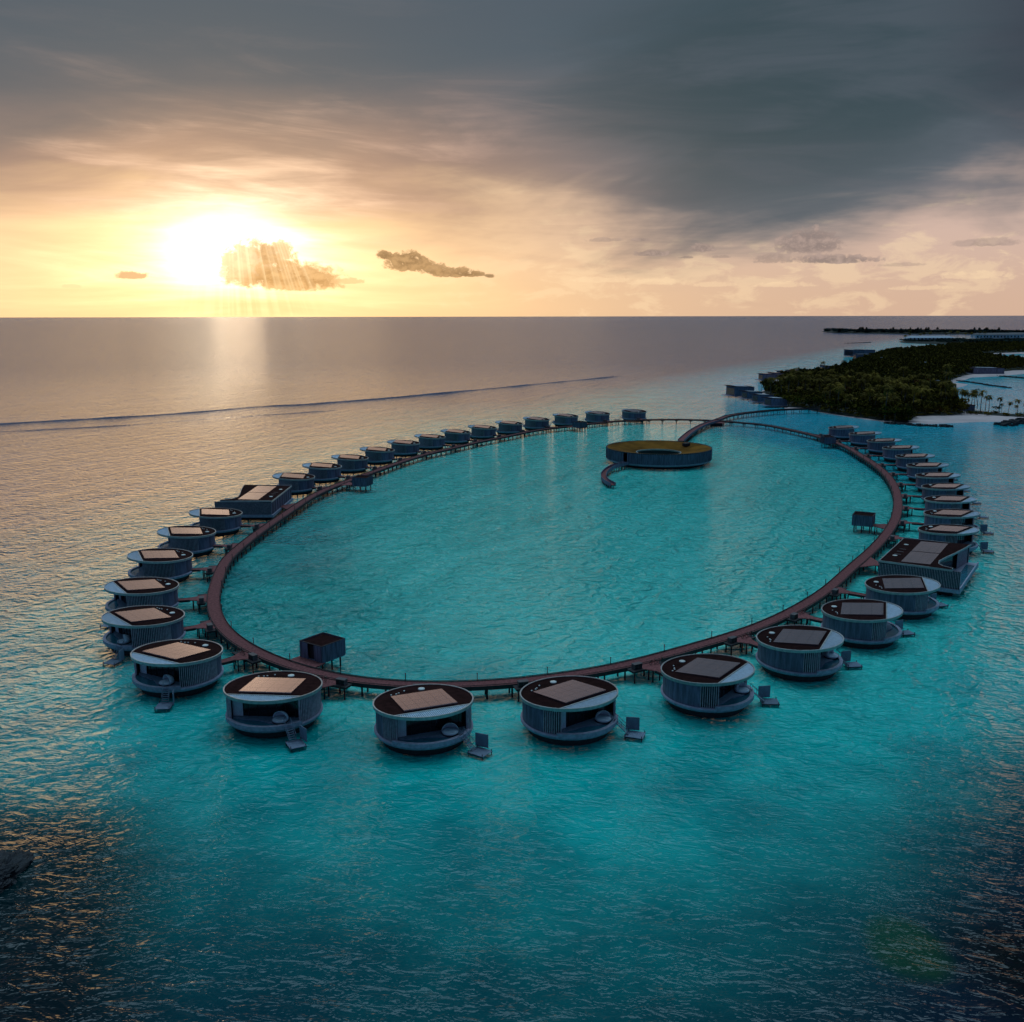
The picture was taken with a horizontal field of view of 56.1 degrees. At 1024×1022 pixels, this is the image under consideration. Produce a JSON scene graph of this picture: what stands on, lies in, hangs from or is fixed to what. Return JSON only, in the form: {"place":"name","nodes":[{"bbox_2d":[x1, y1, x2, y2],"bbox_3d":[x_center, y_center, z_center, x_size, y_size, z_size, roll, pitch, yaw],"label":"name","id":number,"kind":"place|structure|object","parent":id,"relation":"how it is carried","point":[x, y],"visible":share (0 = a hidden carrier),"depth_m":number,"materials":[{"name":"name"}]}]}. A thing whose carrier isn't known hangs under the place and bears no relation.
{"place":"outdoors","nodes":[
{"label":"outdoors","id":0,"kind":"place"},
{"bbox_2d":[0,316,1023,1021],"bbox_3d":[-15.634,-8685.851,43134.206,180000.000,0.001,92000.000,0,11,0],"label":"water","id":1,"kind":"structure","parent":0,"point":[844,844],"depth_m":166.57,"materials":[{"name":"teal liquid"}]},
{"bbox_2d":[0,849,33,893],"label":"sea rock","id":2,"kind":"object","parent":1,"relation":"in","point":[14,864],"visible":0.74,"depth_m":118.29,"materials":[{"name":"grey stone"}]},
{"bbox_2d":[100,577,178,629],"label":"round villa","id":3,"kind":"object","parent":1,"relation":"on","point":[133,591],"visible":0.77,"depth_m":218.11,"materials":[{"name":"wood"}]},
{"bbox_2d":[101,605,185,666],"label":"round villa","id":4,"kind":"object","parent":1,"relation":"on","point":[140,625],"visible":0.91,"depth_m":194.91,"materials":[{"name":"wood"}]},
{"bbox_2d":[117,634,130,644],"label":"daybed","id":5,"kind":"object","parent":4,"relation":"on","point":[126,639],"visible":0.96,"depth_m":192.72,"materials":[{"name":"white fabric"}]},
{"bbox_2d":[127,548,192,581],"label":"round villa","id":6,"kind":"object","parent":1,"relation":"on","point":[173,563],"visible":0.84,"depth_m":245.14,"materials":[{"name":"wood"}]},
{"bbox_2d":[130,639,223,711],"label":"round villa","id":7,"kind":"object","parent":1,"relation":"on","point":[192,666],"visible":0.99,"depth_m":173.55,"materials":[{"name":"wood"}]},
{"bbox_2d":[159,674,173,685],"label":"daybed","id":8,"kind":"object","parent":7,"relation":"on","point":[167,678],"visible":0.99,"depth_m":171.26,"materials":[{"name":"white fabric"}]},
{"bbox_2d":[157,525,215,557],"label":"round villa","id":9,"kind":"object","parent":1,"relation":"on","point":[197,541],"visible":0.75,"depth_m":272.29,"materials":[{"name":"wood"}]},
{"bbox_2d":[189,507,241,536],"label":"round villa","id":10,"kind":"object","parent":1,"relation":"on","point":[223,522],"visible":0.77,"depth_m":298.12,"materials":[{"name":"wood"}]},
{"bbox_2d":[214,484,292,519],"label":"rectangular villa","id":11,"kind":"object","parent":1,"relation":"on","point":[258,502],"visible":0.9,"depth_m":322.12,"materials":[{"name":"wood"}]},
{"bbox_2d":[223,671,322,750],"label":"round villa","id":12,"kind":"object","parent":1,"relation":"on","point":[255,702],"visible":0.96,"depth_m":157.17,"materials":[{"name":"wood"}]},
{"bbox_2d":[272,711,288,724],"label":"daybed","id":13,"kind":"object","parent":12,"relation":"on","point":[280,717],"visible":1,"depth_m":155.61,"materials":[{"name":"white fabric"}]},
{"bbox_2d":[272,473,314,495],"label":"round villa","id":14,"kind":"object","parent":1,"relation":"on","point":[302,483],"visible":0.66,"depth_m":366.09,"materials":[{"name":"wood"}]},
{"bbox_2d":[0,376,617,423],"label":"breaking wave","id":15,"kind":"object","parent":1,"relation":"on","point":[303,404],"visible":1,"depth_m":750.14,"materials":[{"name":"liquid"}]},
{"bbox_2d":[302,462,341,483],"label":"round villa","id":16,"kind":"object","parent":1,"relation":"on","point":[323,472],"visible":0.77,"depth_m":391.72,"materials":[{"name":"wood"}]},
{"bbox_2d":[299,632,345,669],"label":"square hut","id":17,"kind":"object","parent":1,"relation":"on","point":[323,647],"visible":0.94,"depth_m":184.81,"materials":[{"name":"grey wood"}]},
{"bbox_2d":[309,645,313,658],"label":"door","id":18,"kind":"structure","parent":17,"relation":"in","point":[311,648],"depth_m":184.38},
{"bbox_2d":[331,454,368,473],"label":"round villa","id":19,"kind":"object","parent":1,"relation":"on","point":[352,464],"visible":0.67,"depth_m":415.26,"materials":[{"name":"wood"}]},
{"bbox_2d":[352,475,372,491],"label":"square hut","id":20,"kind":"object","parent":1,"relation":"in","point":[360,481],"visible":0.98,"depth_m":372.74,"materials":[{"name":"grey wood"}]},
{"bbox_2d":[359,447,394,464],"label":"round villa","id":21,"kind":"object","parent":1,"relation":"on","point":[380,455],"visible":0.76,"depth_m":439.69,"materials":[{"name":"wood"}]},
{"bbox_2d":[387,440,419,456],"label":"round villa","id":22,"kind":"object","parent":1,"relation":"on","point":[405,448],"visible":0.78,"depth_m":464.47,"materials":[{"name":"wood"}]},
{"bbox_2d":[414,434,445,449],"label":"round villa","id":23,"kind":"object","parent":1,"relation":"on","point":[431,442],"visible":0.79,"depth_m":487.63,"materials":[{"name":"wood"}]},
{"bbox_2d":[373,684,492,760],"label":"round villa","id":24,"kind":"object","parent":1,"relation":"on","point":[413,719],"visible":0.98,"depth_m":150.71,"materials":[{"name":"wood"}]},
{"bbox_2d":[441,723,458,736],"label":"daybed","id":25,"kind":"object","parent":24,"relation":"on","point":[450,729],"visible":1,"depth_m":150.97,"materials":[{"name":"white fabric"}]},
{"bbox_2d":[440,429,470,444],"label":"round villa","id":26,"kind":"object","parent":1,"relation":"on","point":[456,436],"visible":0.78,"depth_m":508.11,"materials":[{"name":"wood"}]},
{"bbox_2d":[468,425,496,439],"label":"round villa","id":27,"kind":"object","parent":1,"relation":"on","point":[480,432],"visible":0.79,"depth_m":528.72,"materials":[{"name":"wood"}]},
{"bbox_2d":[495,421,522,434],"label":"round villa","id":28,"kind":"object","parent":1,"relation":"on","point":[508,427],"visible":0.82,"depth_m":549.39,"materials":[{"name":"wood"}]},
{"bbox_2d":[523,417,549,429],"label":"round villa","id":29,"kind":"object","parent":1,"relation":"on","point":[533,423],"visible":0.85,"depth_m":570.74,"materials":[{"name":"wood"}]},
{"bbox_2d":[178,417,924,701],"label":"ring walkway","id":30,"kind":"structure","parent":1,"relation":"on","point":[226,632],"depth_m":213.71,"materials":[{"name":"brown wood"}]},
{"bbox_2d":[248,652,257,660],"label":"service cabinet","id":31,"kind":"object","parent":30,"relation":"on","point":[252,656],"visible":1,"depth_m":184.07,"materials":[{"name":"paint"}]},
{"bbox_2d":[336,677,347,685],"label":"service cabinet","id":32,"kind":"object","parent":30,"relation":"on","point":[342,681],"visible":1,"depth_m":171.45,"materials":[{"name":"paint"}]},
{"bbox_2d":[517,679,528,687],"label":"service cabinet","id":33,"kind":"object","parent":30,"relation":"on","point":[522,683],"visible":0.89,"depth_m":170.25,"materials":[{"name":"paint"}]},
{"bbox_2d":[631,661,641,669],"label":"service cabinet","id":34,"kind":"object","parent":30,"relation":"on","point":[636,665],"visible":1,"depth_m":178.90,"materials":[{"name":"paint"}]},
{"bbox_2d":[727,635,736,643],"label":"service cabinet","id":35,"kind":"object","parent":30,"relation":"on","point":[732,639],"visible":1,"depth_m":193.30,"materials":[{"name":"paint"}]},
{"bbox_2d":[549,413,578,426],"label":"round villa","id":36,"kind":"object","parent":1,"relation":"on","point":[562,419],"visible":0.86,"depth_m":589.91,"materials":[{"name":"wood"}]},
{"bbox_2d":[572,421,586,431],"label":"square hut","id":37,"kind":"object","parent":1,"relation":"on","point":[580,424],"visible":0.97,"depth_m":566.08,"materials":[{"name":"grey wood"}]},
{"bbox_2d":[520,676,645,745],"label":"round villa","id":38,"kind":"object","parent":1,"relation":"on","point":[560,710],"visible":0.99,"depth_m":154.33,"materials":[{"name":"wood"}]},
{"bbox_2d":[595,710,610,723],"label":"daybed","id":39,"kind":"object","parent":38,"relation":"on","point":[602,717],"visible":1,"depth_m":155.47,"materials":[{"name":"white fabric"}]},
{"bbox_2d":[583,411,609,423],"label":"round villa","id":40,"kind":"object","parent":1,"relation":"on","point":[595,416],"visible":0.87,"depth_m":605.06,"materials":[{"name":"wood"}]},
{"bbox_2d":[601,461,628,487],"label":"spiral gangway","id":41,"kind":"object","parent":1,"relation":"on","point":[606,472],"visible":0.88,"depth_m":410.62,"materials":[{"name":"wood"}]},
{"bbox_2d":[614,409,646,421],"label":"round villa","id":42,"kind":"object","parent":1,"relation":"on","point":[628,414],"visible":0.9,"depth_m":617.67,"materials":[{"name":"wood"}]},
{"bbox_2d":[606,440,711,468],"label":"ring building","id":43,"kind":"structure","parent":1,"relation":"on","point":[654,454],"depth_m":434.67,"materials":[{"name":"green plant"}]},
{"bbox_2d":[678,418,721,441],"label":"curved bridge","id":44,"kind":"structure","parent":1,"relation":"on","point":[688,435],"depth_m":552.40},
{"bbox_2d":[661,653,779,717],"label":"round villa","id":45,"kind":"object","parent":1,"relation":"on","point":[701,685],"visible":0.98,"depth_m":164.68,"materials":[{"name":"wood"}]},
{"bbox_2d":[734,682,748,693],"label":"daybed","id":46,"kind":"object","parent":45,"relation":"on","point":[741,688],"visible":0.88,"depth_m":167.34,"materials":[{"name":"white fabric"}]},
{"bbox_2d":[722,385,753,396],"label":"shore villa","id":47,"kind":"object","parent":1,"relation":"on","point":[733,390],"visible":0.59,"depth_m":798.61,"materials":[{"name":"grey glass"}]},
{"bbox_2d":[737,390,761,398],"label":"shore villa","id":48,"kind":"object","parent":1,"relation":"on","point":[746,395],"visible":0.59,"depth_m":774.57,"materials":[{"name":"grey glass"}]},
{"bbox_2d":[748,393,773,402],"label":"shore villa","id":49,"kind":"object","parent":1,"relation":"on","point":[758,398],"visible":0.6,"depth_m":744.18,"materials":[{"name":"grey glass"}]},
{"bbox_2d":[755,373,774,379],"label":"shore villa","id":50,"kind":"object","parent":1,"relation":"on","point":[761,376],"visible":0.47,"depth_m":994.55,"materials":[{"name":"grey glass"}]},
{"bbox_2d":[715,408,819,420],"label":"island bridge","id":51,"kind":"structure","parent":1,"relation":"on","point":[726,417],"depth_m":652.66,"materials":[{"name":"wood"}]},
{"bbox_2d":[760,397,787,406],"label":"shore villa","id":52,"kind":"object","parent":1,"relation":"on","point":[773,401],"visible":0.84,"depth_m":712.31,"materials":[{"name":"grey glass"}]},
{"bbox_2d":[756,625,862,681],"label":"round villa","id":53,"kind":"object","parent":1,"relation":"on","point":[792,652],"visible":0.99,"depth_m":180.40,"materials":[{"name":"wood"}]},
{"bbox_2d":[824,650,837,658],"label":"daybed","id":54,"kind":"object","parent":53,"relation":"on","point":[830,654],"visible":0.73,"depth_m":183.98,"materials":[{"name":"white fabric"}]},
{"bbox_2d":[820,436,835,447],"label":"square hut","id":55,"kind":"object","parent":1,"relation":"on","point":[826,440],"visible":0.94,"depth_m":493.30,"materials":[{"name":"grey wood"}]},
{"bbox_2d":[828,425,858,439],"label":"round villa","id":56,"kind":"object","parent":1,"relation":"on","point":[841,432],"visible":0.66,"depth_m":524.89,"materials":[{"name":"wood"}]},
{"bbox_2d":[843,349,863,355],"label":"shore villa","id":57,"kind":"object","parent":1,"relation":"on","point":[848,352],"visible":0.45,"depth_m":1576.13,"materials":[{"name":"grey glass"}]},
{"bbox_2d":[852,511,875,533],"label":"square hut","id":58,"kind":"object","parent":1,"relation":"in","point":[863,519],"visible":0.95,"depth_m":301.03,"materials":[{"name":"grey wood"}]},
{"bbox_2d":[854,349,874,353],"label":"shore villa","id":59,"kind":"object","parent":1,"relation":"on","point":[867,351],"visible":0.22,"depth_m":1615.64,"materials":[{"name":"grey glass"}]},
{"bbox_2d":[849,431,881,446],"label":"round villa","id":60,"kind":"object","parent":1,"relation":"on","point":[860,438],"visible":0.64,"depth_m":498.34,"materials":[{"name":"wood"}]},
{"bbox_2d":[821,599,914,648],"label":"round villa","id":61,"kind":"object","parent":1,"relation":"on","point":[862,623],"visible":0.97,"depth_m":197.40,"materials":[{"name":"wood"}]},
{"bbox_2d":[867,438,901,454],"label":"round villa","id":62,"kind":"object","parent":1,"relation":"on","point":[875,446],"visible":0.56,"depth_m":470.38,"materials":[{"name":"wood"}]},
{"bbox_2d":[882,445,918,461],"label":"round villa","id":63,"kind":"object","parent":1,"relation":"on","point":[890,452],"visible":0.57,"depth_m":445.30,"materials":[{"name":"wood"}]},
{"bbox_2d":[864,575,948,619],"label":"round villa","id":64,"kind":"object","parent":1,"relation":"on","point":[909,596],"visible":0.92,"depth_m":216.54,"materials":[{"name":"wood"}]},
{"bbox_2d":[883,422,953,426],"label":"rock groyne","id":65,"kind":"object","parent":1,"relation":"in","point":[918,424],"visible":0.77,"depth_m":594.00,"materials":[{"name":"grey stone"}]},
{"bbox_2d":[895,453,942,471],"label":"round villa","id":66,"kind":"object","parent":1,"relation":"on","point":[902,460],"visible":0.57,"depth_m":418.45,"materials":[{"name":"wood"}]},
{"bbox_2d":[878,537,978,595],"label":"rectangular villa","id":67,"kind":"object","parent":1,"relation":"on","point":[949,568],"visible":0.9,"depth_m":242.39,"materials":[{"name":"wood"}]},
{"bbox_2d":[906,462,957,480],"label":"round villa","id":68,"kind":"object","parent":1,"relation":"on","point":[913,469],"visible":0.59,"depth_m":393.23,"materials":[{"name":"wood"}]},
{"bbox_2d":[915,472,969,491],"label":"round villa","id":69,"kind":"object","parent":1,"relation":"on","point":[933,477],"visible":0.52,"depth_m":368.49,"materials":[{"name":"wood"}]},
{"bbox_2d":[921,483,981,503],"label":"round villa","id":70,"kind":"object","parent":1,"relation":"on","point":[932,489],"visible":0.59,"depth_m":344.26,"materials":[{"name":"wood"}]},
{"bbox_2d":[918,524,993,554],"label":"round villa","id":71,"kind":"object","parent":1,"relation":"on","point":[956,533],"visible":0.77,"depth_m":274.95,"materials":[{"name":"wood"}]},
{"bbox_2d":[924,495,988,518],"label":"round villa","id":72,"kind":"object","parent":1,"relation":"on","point":[947,502],"visible":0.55,"depth_m":320.40,"materials":[{"name":"wood"}]},
{"bbox_2d":[923,509,993,534],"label":"round villa","id":73,"kind":"object","parent":1,"relation":"on","point":[952,516],"visible":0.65,"depth_m":297.89,"materials":[{"name":"wood"}]},
{"bbox_2d":[956,380,1011,387],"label":"rock groyne","id":74,"kind":"object","parent":1,"relation":"in","point":[983,384],"visible":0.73,"depth_m":942.14,"materials":[{"name":"grey stone"}]},
{"bbox_2d":[993,416,1023,426],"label":"rock groyne","id":75,"kind":"object","parent":1,"relation":"in","point":[1013,422],"visible":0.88,"depth_m":601.23,"materials":[{"name":"grey stone"}]},
{"bbox_2d":[0,0,1023,316],"label":"sky","id":76,"kind":"structure","parent":0,"point":[159,158],"materials":[{"name":"grey"}]},
{"bbox_2d":[762,349,1023,423],"bbox_3d":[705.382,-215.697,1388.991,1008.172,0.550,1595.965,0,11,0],"label":"ground","id":77,"kind":"structure","parent":0,"point":[877,418],"depth_m":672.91,"materials":[{"name":"beige sand"}]},
{"bbox_2d":[774,376,784,391],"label":"palm tree","id":78,"kind":"object","parent":77,"relation":"on","point":[782,379],"visible":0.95,"depth_m":756.02,"materials":[{"name":"green plant"}]},
{"bbox_2d":[782,395,793,405],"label":"broadleaf tree","id":79,"kind":"object","parent":77,"relation":"on","point":[788,398],"visible":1,"depth_m":709.83,"materials":[{"name":"green plant"}]},
{"bbox_2d":[785,373,794,402],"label":"palm tree","id":80,"kind":"object","parent":77,"relation":"on","point":[789,376],"visible":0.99,"depth_m":734.11,"materials":[{"name":"green plant"}]},
{"bbox_2d":[793,395,803,406],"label":"broadleaf tree","id":81,"kind":"object","parent":77,"relation":"on","point":[797,399],"visible":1,"depth_m":704.39,"materials":[{"name":"green plant"}]},
{"bbox_2d":[794,371,805,387],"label":"palm tree","id":82,"kind":"object","parent":77,"relation":"on","point":[800,374],"visible":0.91,"depth_m":779.95,"materials":[{"name":"green plant"}]},
{"bbox_2d":[834,386,846,412],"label":"palm tree","id":83,"kind":"object","parent":77,"relation":"on","point":[838,389],"visible":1,"depth_m":659.37,"materials":[{"name":"green plant"}]},
{"bbox_2d":[873,393,884,403],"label":"palm tree","id":84,"kind":"object","parent":77,"relation":"on","point":[876,395],"visible":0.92,"depth_m":642.71,"materials":[{"name":"green plant"}]},
{"bbox_2d":[882,385,894,420],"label":"palm tree","id":85,"kind":"object","parent":77,"relation":"on","point":[889,389],"visible":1,"depth_m":613.35,"materials":[{"name":"green plant"}]},
{"bbox_2d":[771,350,1023,420],"bbox_3d":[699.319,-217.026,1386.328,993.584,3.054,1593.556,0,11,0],"label":"undergrowth","id":86,"kind":"object","parent":77,"relation":"on","point":[848,410],"visible":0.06,"depth_m":657.17,"materials":[{"name":"green plant"}]},
{"bbox_2d":[763,340,1023,415],"bbox_3d":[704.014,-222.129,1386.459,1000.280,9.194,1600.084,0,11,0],"label":"wood","id":87,"kind":"object","parent":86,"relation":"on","point":[962,357],"visible":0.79,"depth_m":1123.97,"materials":[{"name":"green plant"}]},
{"bbox_2d":[901,385,912,399],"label":"palm tree","id":88,"kind":"object","parent":77,"relation":"on","point":[907,390],"visible":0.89,"depth_m":663.53,"materials":[{"name":"green plant"}]},
{"bbox_2d":[910,385,920,401],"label":"palm tree","id":89,"kind":"object","parent":77,"relation":"on","point":[915,389],"visible":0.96,"depth_m":634.63,"materials":[{"name":"green plant"}]},
{"bbox_2d":[915,388,926,400],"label":"palm tree","id":90,"kind":"object","parent":77,"relation":"on","point":[922,391],"visible":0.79,"depth_m":672.73,"materials":[{"name":"green plant"}]},
{"bbox_2d":[938,381,950,399],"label":"palm tree","id":91,"kind":"object","parent":77,"relation":"on","point":[944,385],"visible":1,"depth_m":683.82,"materials":[{"name":"green plant"}]},
{"bbox_2d":[946,399,960,412],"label":"broadleaf tree","id":92,"kind":"object","parent":77,"relation":"on","point":[954,402],"visible":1,"depth_m":649.37,"materials":[{"name":"green plant"}]},
{"bbox_2d":[966,367,1004,373],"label":"island house","id":93,"kind":"structure","parent":77,"relation":"on","point":[986,370],"depth_m":1100.41,"materials":[{"name":"grey glass"}]},
{"bbox_2d":[822,331,993,333],"bbox_3d":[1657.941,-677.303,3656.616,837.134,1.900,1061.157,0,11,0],"label":"island","id":94,"kind":"structure","parent":0,"point":[893,333],"depth_m":3576.44,"materials":[{"name":"soil"}]},
{"bbox_2d":[837,327,999,332],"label":"casuarinas","id":95,"kind":"object","parent":94,"relation":"on","point":[866,328],"visible":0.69,"depth_m":3561.10,"materials":[{"name":"green plant"}]},
{"bbox_2d":[823,328,1023,332],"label":"wood","id":96,"kind":"object","parent":94,"relation":"on","point":[924,330],"visible":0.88,"depth_m":3488.69,"materials":[{"name":"green plant"}]},
{"bbox_2d":[900,338,1001,343],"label":"shore","id":97,"kind":"structure","parent":0,"point":[925,342],"depth_m":2341.52,"materials":[{"name":"beige sand"}]},
{"bbox_2d":[904,336,953,339],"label":"house","id":98,"kind":"structure","parent":97,"relation":"on","point":[923,337],"depth_m":2523.97,"materials":[{"name":"white glass"}]},
{"bbox_2d":[899,338,1023,341],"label":"shore trees","id":99,"kind":"object","parent":97,"relation":"on","point":[975,339],"visible":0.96,"depth_m":2405.20,"materials":[{"name":"plant"}]},
{"bbox_2d":[970,333,984,337],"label":"house","id":100,"kind":"structure","parent":97,"relation":"on","point":[978,335],"depth_m":2772.53,"materials":[{"name":"white"}]},
{"bbox_2d":[985,333,1006,337],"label":"house","id":101,"kind":"structure","parent":97,"relation":"on","point":[995,335],"depth_m":2770.12,"materials":[{"name":"white"}]},
{"bbox_2d":[967,410,1023,416],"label":"ground","id":102,"kind":"structure","parent":0,"point":[1001,414],"depth_m":647.48,"materials":[{"name":"soil"}]},
{"bbox_2d":[1004,333,1022,337],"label":"house","id":103,"kind":"structure","parent":0,"point":[1013,335],"depth_m":2786.01,"materials":[{"name":"white"}]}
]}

